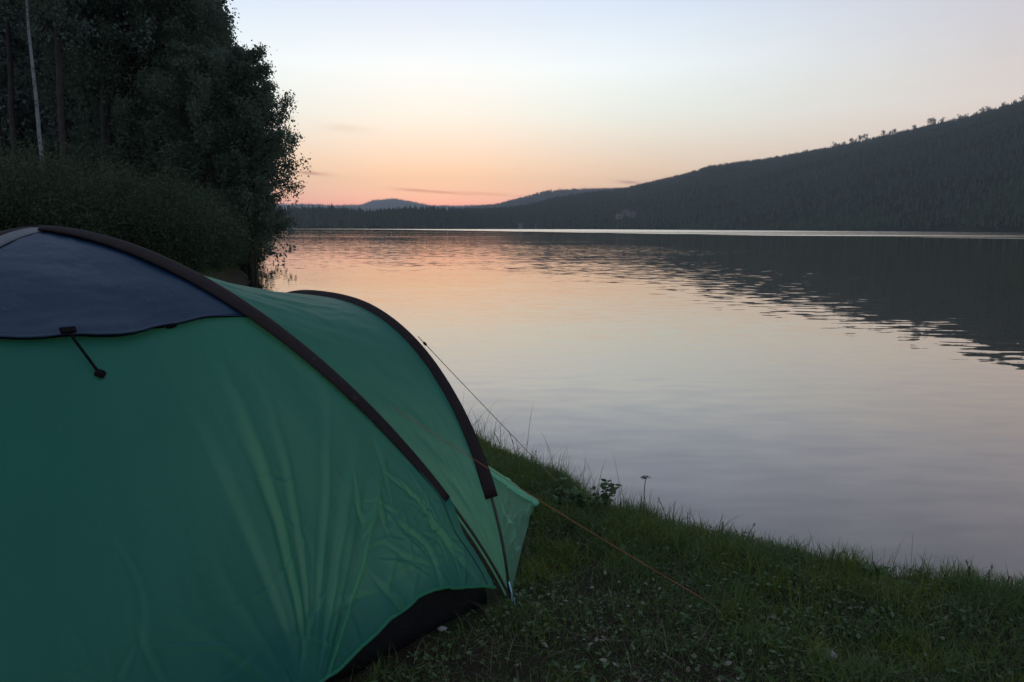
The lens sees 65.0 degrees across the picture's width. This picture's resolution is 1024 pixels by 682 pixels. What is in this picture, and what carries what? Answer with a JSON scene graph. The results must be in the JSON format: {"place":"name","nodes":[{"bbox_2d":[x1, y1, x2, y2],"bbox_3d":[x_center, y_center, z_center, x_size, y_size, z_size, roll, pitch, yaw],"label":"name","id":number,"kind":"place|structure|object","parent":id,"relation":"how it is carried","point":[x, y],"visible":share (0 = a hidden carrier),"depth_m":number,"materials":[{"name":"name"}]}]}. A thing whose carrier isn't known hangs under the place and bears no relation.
{"place":"outdoors","nodes":[
{"label":"outdoors","id":0,"kind":"place"},
{"bbox_2d":[276,199,478,211],"bbox_3d":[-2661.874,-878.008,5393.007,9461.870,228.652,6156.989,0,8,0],"label":"hill","id":1,"kind":"structure","parent":0,"point":[385,204],"depth_m":5946.95,"materials":[{"name":"plant"}]},
{"bbox_2d":[276,198,495,208],"bbox_3d":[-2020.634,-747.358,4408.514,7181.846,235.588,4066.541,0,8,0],"label":"forest","id":2,"kind":"object","parent":1,"relation":"on","point":[354,205],"visible":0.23,"depth_m":6236.75,"materials":[{"name":"green plant"}]},
{"bbox_2d":[287,218,472,228],"bbox_3d":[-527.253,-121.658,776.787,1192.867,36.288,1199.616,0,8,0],"label":"headland","id":3,"kind":"structure","parent":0,"point":[340,225],"depth_m":962.73,"materials":[{"name":"plant"}]},
{"bbox_2d":[270,202,555,228],"bbox_3d":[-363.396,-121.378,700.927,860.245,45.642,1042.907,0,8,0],"label":"shore forest","id":4,"kind":"object","parent":3,"relation":"on","point":[322,216],"visible":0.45,"depth_m":1028.47,"materials":[{"name":"green plant"}]},
{"bbox_2d":[487,191,595,208],"bbox_3d":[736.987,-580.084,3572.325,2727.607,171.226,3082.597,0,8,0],"label":"distant hill","id":5,"kind":"structure","parent":0,"point":[527,201],"depth_m":3285.08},
{"bbox_2d":[447,187,626,209],"bbox_3d":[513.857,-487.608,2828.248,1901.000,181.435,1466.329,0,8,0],"label":"distant forest","id":6,"kind":"object","parent":5,"relation":"on","point":[573,190],"visible":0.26,"depth_m":3456.21,"materials":[{"name":"green plant"}]},
{"bbox_2d":[197,264,1023,681],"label":"ground","id":7,"kind":"structure","parent":0,"point":[234,275],"depth_m":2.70,"materials":[{"name":"green plant"}]},
{"bbox_2d":[4,0,19,184],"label":"pine tree","id":8,"kind":"object","parent":7,"relation":"on","point":[12,122],"visible":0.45,"depth_m":30.09,"materials":[{"name":"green plant"}]},
{"bbox_2d":[0,0,42,171],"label":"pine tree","id":9,"kind":"object","parent":7,"relation":"on","point":[1,134],"visible":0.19,"depth_m":32.16,"materials":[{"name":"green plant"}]},
{"bbox_2d":[0,142,46,230],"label":"willow bush","id":10,"kind":"object","parent":7,"relation":"on","point":[4,201],"visible":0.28,"depth_m":20.76,"materials":[{"name":"green plant"}]},
{"bbox_2d":[0,4,47,176],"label":"spruce tree","id":11,"kind":"object","parent":7,"relation":"on","point":[19,44],"visible":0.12,"depth_m":43.75,"materials":[{"name":"green plant"}]},
{"bbox_2d":[0,2,53,189],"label":"spruce tree","id":12,"kind":"object","parent":7,"relation":"on","point":[4,112],"visible":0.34,"depth_m":40.91,"materials":[{"name":"green plant"}]},
{"bbox_2d":[0,0,70,190],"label":"birch tree","id":13,"kind":"object","parent":7,"relation":"on","point":[29,30],"visible":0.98,"depth_m":25.12,"materials":[{"name":"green plant"}]},
{"bbox_2d":[15,4,64,152],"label":"spruce tree","id":14,"kind":"object","parent":7,"relation":"on","point":[35,51],"visible":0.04,"depth_m":46.81,"materials":[{"name":"green plant"}]},
{"bbox_2d":[0,127,101,230],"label":"willow bush","id":15,"kind":"object","parent":7,"relation":"on","point":[19,219],"visible":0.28,"depth_m":21.07,"materials":[{"name":"green plant"}]},
{"bbox_2d":[12,0,102,178],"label":"pine tree","id":16,"kind":"object","parent":7,"relation":"on","point":[71,26],"visible":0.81,"depth_m":28.01,"materials":[{"name":"green plant"}]},
{"bbox_2d":[0,131,126,221],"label":"willow bush","id":17,"kind":"object","parent":7,"relation":"on","point":[49,162],"visible":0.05,"depth_m":25.54,"materials":[{"name":"green plant"}]},
{"bbox_2d":[19,4,111,204],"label":"spruce tree","id":18,"kind":"object","parent":7,"relation":"on","point":[54,127],"visible":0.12,"depth_m":40.68,"materials":[{"name":"green plant"}]},
{"bbox_2d":[24,3,123,179],"bbox_3d":[-17.457,-12.316,32.747,5.727,18.695,7.029,3,8,17],"label":"pine tree","id":19,"kind":"object","parent":7,"relation":"on","point":[87,119],"depth_m":32.72,"materials":[{"name":"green plant"}]},
{"bbox_2d":[39,40,111,175],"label":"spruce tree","id":20,"kind":"object","parent":7,"relation":"on","point":[74,108],"visible":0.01,"depth_m":44.01,"materials":[{"name":"green plant"}]},
{"bbox_2d":[11,130,155,246],"bbox_3d":[-11.953,-3.713,22.338,4.412,4.097,4.095,5,10,32],"label":"willow bush","id":21,"kind":"object","parent":7,"relation":"on","point":[91,226],"visible":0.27,"depth_m":21.95,"materials":[{"name":"green plant"}]},
{"bbox_2d":[14,5,159,189],"bbox_3d":[-18.157,-11.613,35.495,6.361,16.648,6.079,-2,8,-16],"label":"birch tree","id":22,"kind":"object","parent":7,"relation":"on","point":[49,100],"visible":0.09,"depth_m":34.53,"materials":[{"name":"green plant"}]},
{"bbox_2d":[32,1,156,164],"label":"pine tree","id":23,"kind":"object","parent":7,"relation":"on","point":[121,33],"visible":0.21,"depth_m":29.75,"materials":[{"name":"green plant"}]},
{"bbox_2d":[58,0,143,175],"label":"pine tree","id":24,"kind":"object","parent":7,"relation":"on","point":[103,123],"visible":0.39,"depth_m":29.85,"materials":[{"name":"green plant"}]},
{"bbox_2d":[56,143,155,217],"bbox_3d":[-13.559,-4.492,27.157,4.160,4.298,4.643,1,8,6],"label":"willow bush","id":25,"kind":"object","parent":7,"relation":"on","point":[113,166],"visible":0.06,"depth_m":26.62,"materials":[{"name":"green plant"}]},
{"bbox_2d":[37,0,212,199],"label":"birch tree","id":26,"kind":"object","parent":7,"relation":"on","point":[76,79],"visible":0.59,"depth_m":30.22,"materials":[{"name":"green plant"}]},
{"bbox_2d":[77,150,199,262],"bbox_3d":[-10.886,-3.624,23.206,3.566,3.684,3.980,-3,9,-24],"label":"willow bush","id":27,"kind":"object","parent":7,"relation":"on","point":[157,248],"visible":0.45,"depth_m":22.79,"materials":[{"name":"green plant"}]},
{"bbox_2d":[88,1,241,180],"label":"birch tree","id":28,"kind":"object","parent":7,"relation":"on","point":[124,95],"visible":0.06,"depth_m":32.35,"materials":[{"name":"green plant"}]},
{"bbox_2d":[111,141,247,272],"bbox_3d":[-10.287,-3.885,24.137,4.015,4.017,4.325,1,8,8],"label":"willow bush","id":29,"kind":"object","parent":7,"relation":"on","point":[190,256],"visible":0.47,"depth_m":23.96,"materials":[{"name":"green plant"}]},
{"bbox_2d":[113,0,260,194],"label":"birch tree","id":30,"kind":"object","parent":7,"relation":"on","point":[202,12],"visible":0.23,"depth_m":31.30,"materials":[{"name":"green plant"}]},
{"bbox_2d":[137,38,264,214],"bbox_3d":[-11.315,-6.651,29.096,4.272,8.338,4.241,3,8,19],"label":"birch tree","id":31,"kind":"object","parent":7,"relation":"on","point":[191,70],"visible":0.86,"depth_m":28.58,"materials":[{"name":"green plant"}]},
{"bbox_2d":[156,170,258,269],"bbox_3d":[-10.290,-3.886,26.201,4.032,3.373,3.875,5,9,31],"label":"willow bush","id":32,"kind":"object","parent":7,"relation":"on","point":[217,263],"visible":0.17,"depth_m":26.22,"materials":[{"name":"green plant"}]},
{"bbox_2d":[183,178,263,265],"bbox_3d":[-10.611,-4.123,28.166,3.830,3.205,3.681,-4,9,-25],"label":"willow bush","id":33,"kind":"object","parent":7,"relation":"on","point":[239,250],"visible":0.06,"depth_m":28.28,"materials":[{"name":"green plant"}]},
{"bbox_2d":[200,19,277,255],"bbox_3d":[-13.328,-8.610,36.906,4.832,12.091,5.366,0,8,0],"label":"birch tree","id":34,"kind":"object","parent":7,"relation":"on","point":[228,44],"visible":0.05,"depth_m":36.37,"materials":[{"name":"green plant"}]},
{"bbox_2d":[182,40,310,281],"bbox_3d":[-10.106,-6.634,30.667,4.774,9.320,4.740,2,8,11],"label":"birch tree","id":35,"kind":"object","parent":7,"relation":"on","point":[242,67],"visible":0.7,"depth_m":29.76,"materials":[{"name":"green plant"}]},
{"bbox_2d":[189,89,305,275],"bbox_3d":[-11.139,-6.510,33.690,4.490,8.829,4.523,-5,9,-30],"label":"birch tree","id":36,"kind":"object","parent":7,"relation":"on","point":[288,189],"visible":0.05,"depth_m":33.90,"materials":[{"name":"green plant"}]},
{"bbox_2d":[228,209,269,264],"bbox_3d":[-10.915,-4.277,30.712,3.294,2.867,3.427,-6,10,-37],"label":"willow bush","id":37,"kind":"object","parent":7,"relation":"on","point":[245,259],"visible":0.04,"depth_m":30.60,"materials":[{"name":"green plant"}]},
{"bbox_2d":[210,0,295,265],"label":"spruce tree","id":38,"kind":"object","parent":7,"relation":"on","point":[231,22],"visible":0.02,"depth_m":43.15,"materials":[{"name":"green plant"}]},
{"bbox_2d":[234,236,275,275],"bbox_3d":[-11.950,-4.271,34.782,3.460,3.213,3.212,-6,10,-36],"label":"willow bush","id":39,"kind":"object","parent":7,"relation":"on","point":[243,267],"visible":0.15,"depth_m":34.83,"materials":[{"name":"green plant"}]},
{"bbox_2d":[0,225,716,681],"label":"dome tent","id":40,"kind":"object","parent":7,"relation":"on","point":[206,479],"visible":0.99,"depth_m":2.42,"materials":[{"name":"fabric"}]},
{"bbox_2d":[437,626,447,631],"bbox_3d":[-0.235,0.971,2.713,0.034,0.017,0.025,0,8,0],"label":"stone","id":41,"kind":"object","parent":7,"relation":"on","point":[442,628],"visible":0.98,"depth_m":2.71,"materials":[{"name":"grey stone"}]},
{"bbox_2d":[551,477,575,507],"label":"leafy plant","id":42,"kind":"object","parent":7,"relation":"on","point":[559,499],"visible":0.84,"depth_m":3.93,"materials":[{"name":"green plant"}]},
{"bbox_2d":[564,486,588,512],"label":"leafy plant","id":43,"kind":"object","parent":7,"relation":"on","point":[578,494],"visible":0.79,"depth_m":3.85,"materials":[{"name":"green plant"}]},
{"bbox_2d":[584,479,621,513],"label":"leafy plant","id":44,"kind":"object","parent":7,"relation":"on","point":[604,495],"visible":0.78,"depth_m":3.89,"materials":[{"name":"green plant"}]},
{"bbox_2d":[640,475,650,519],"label":"umbel flower","id":45,"kind":"object","parent":7,"relation":"on","point":[643,477],"visible":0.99,"depth_m":3.84,"materials":[{"name":"white plant"}]},
{"bbox_2d":[350,459,1023,681],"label":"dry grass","id":46,"kind":"structure","parent":7,"relation":"on","point":[606,638],"depth_m":2.65,"materials":[{"name":"plant"}]},
{"bbox_2d":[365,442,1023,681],"bbox_3d":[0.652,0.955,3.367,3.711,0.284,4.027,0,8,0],"label":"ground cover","id":47,"kind":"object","parent":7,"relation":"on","point":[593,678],"visible":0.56,"depth_m":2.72,"materials":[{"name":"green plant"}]},
{"bbox_2d":[821,651,837,660],"bbox_3d":[1.006,0.997,2.548,0.056,0.028,0.041,0,8,0],"label":"stone","id":48,"kind":"object","parent":7,"relation":"on","point":[833,654],"visible":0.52,"depth_m":2.54,"materials":[{"name":"grey stone"}]},
{"bbox_2d":[855,562,889,582],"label":"leafy plant","id":49,"kind":"object","parent":7,"relation":"on","point":[868,567],"visible":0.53,"depth_m":3.16,"materials":[{"name":"green plant"}]},
{"bbox_2d":[980,564,992,595],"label":"seed stalk","id":50,"kind":"object","parent":7,"relation":"on","point":[987,575],"visible":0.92,"depth_m":2.97,"materials":[{"name":"beige plant"}]},
{"bbox_2d":[223,0,1023,205],"label":"sky","id":51,"kind":"structure","parent":0,"point":[430,102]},
{"bbox_2d":[246,229,1023,585],"bbox_3d":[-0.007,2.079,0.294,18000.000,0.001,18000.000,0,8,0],"label":"water","id":52,"kind":"structure","parent":0,"point":[858,389],"depth_m":12.84,"materials":[{"name":"grey liquid"}]},
{"bbox_2d":[463,387,1023,650],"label":"tall grass","id":53,"kind":"structure","parent":0,"point":[643,514],"depth_m":3.49,"materials":[{"name":"green plant"}]},
{"bbox_2d":[473,107,1023,231],"bbox_3d":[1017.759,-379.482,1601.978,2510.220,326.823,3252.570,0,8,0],"label":"hill","id":54,"kind":"structure","parent":0,"point":[953,226],"depth_m":978.71,"materials":[{"name":"green plant"}]},
{"bbox_2d":[517,222,522,228],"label":"house","id":55,"kind":"structure","parent":54,"relation":"on","point":[519,224],"depth_m":1096.48,"materials":[{"name":"grey"}]},
{"bbox_2d":[616,212,622,218],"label":"house","id":56,"kind":"structure","parent":54,"relation":"on","point":[619,214],"depth_m":1207.33,"materials":[{"name":"grey"}]},
{"bbox_2d":[622,209,629,215],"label":"house","id":57,"kind":"structure","parent":54,"relation":"on","point":[626,211],"depth_m":1236.38,"materials":[{"name":"grey"}]},
{"bbox_2d":[629,210,635,217],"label":"house","id":58,"kind":"structure","parent":54,"relation":"on","point":[633,212],"depth_m":1207.72,"materials":[{"name":"grey"}]},
{"bbox_2d":[401,100,1023,229],"bbox_3d":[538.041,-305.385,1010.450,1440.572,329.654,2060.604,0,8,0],"label":"hill forest","id":59,"kind":"object","parent":54,"relation":"on","point":[485,213],"visible":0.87,"depth_m":1117.49,"materials":[{"name":"green plant"}]}
]}

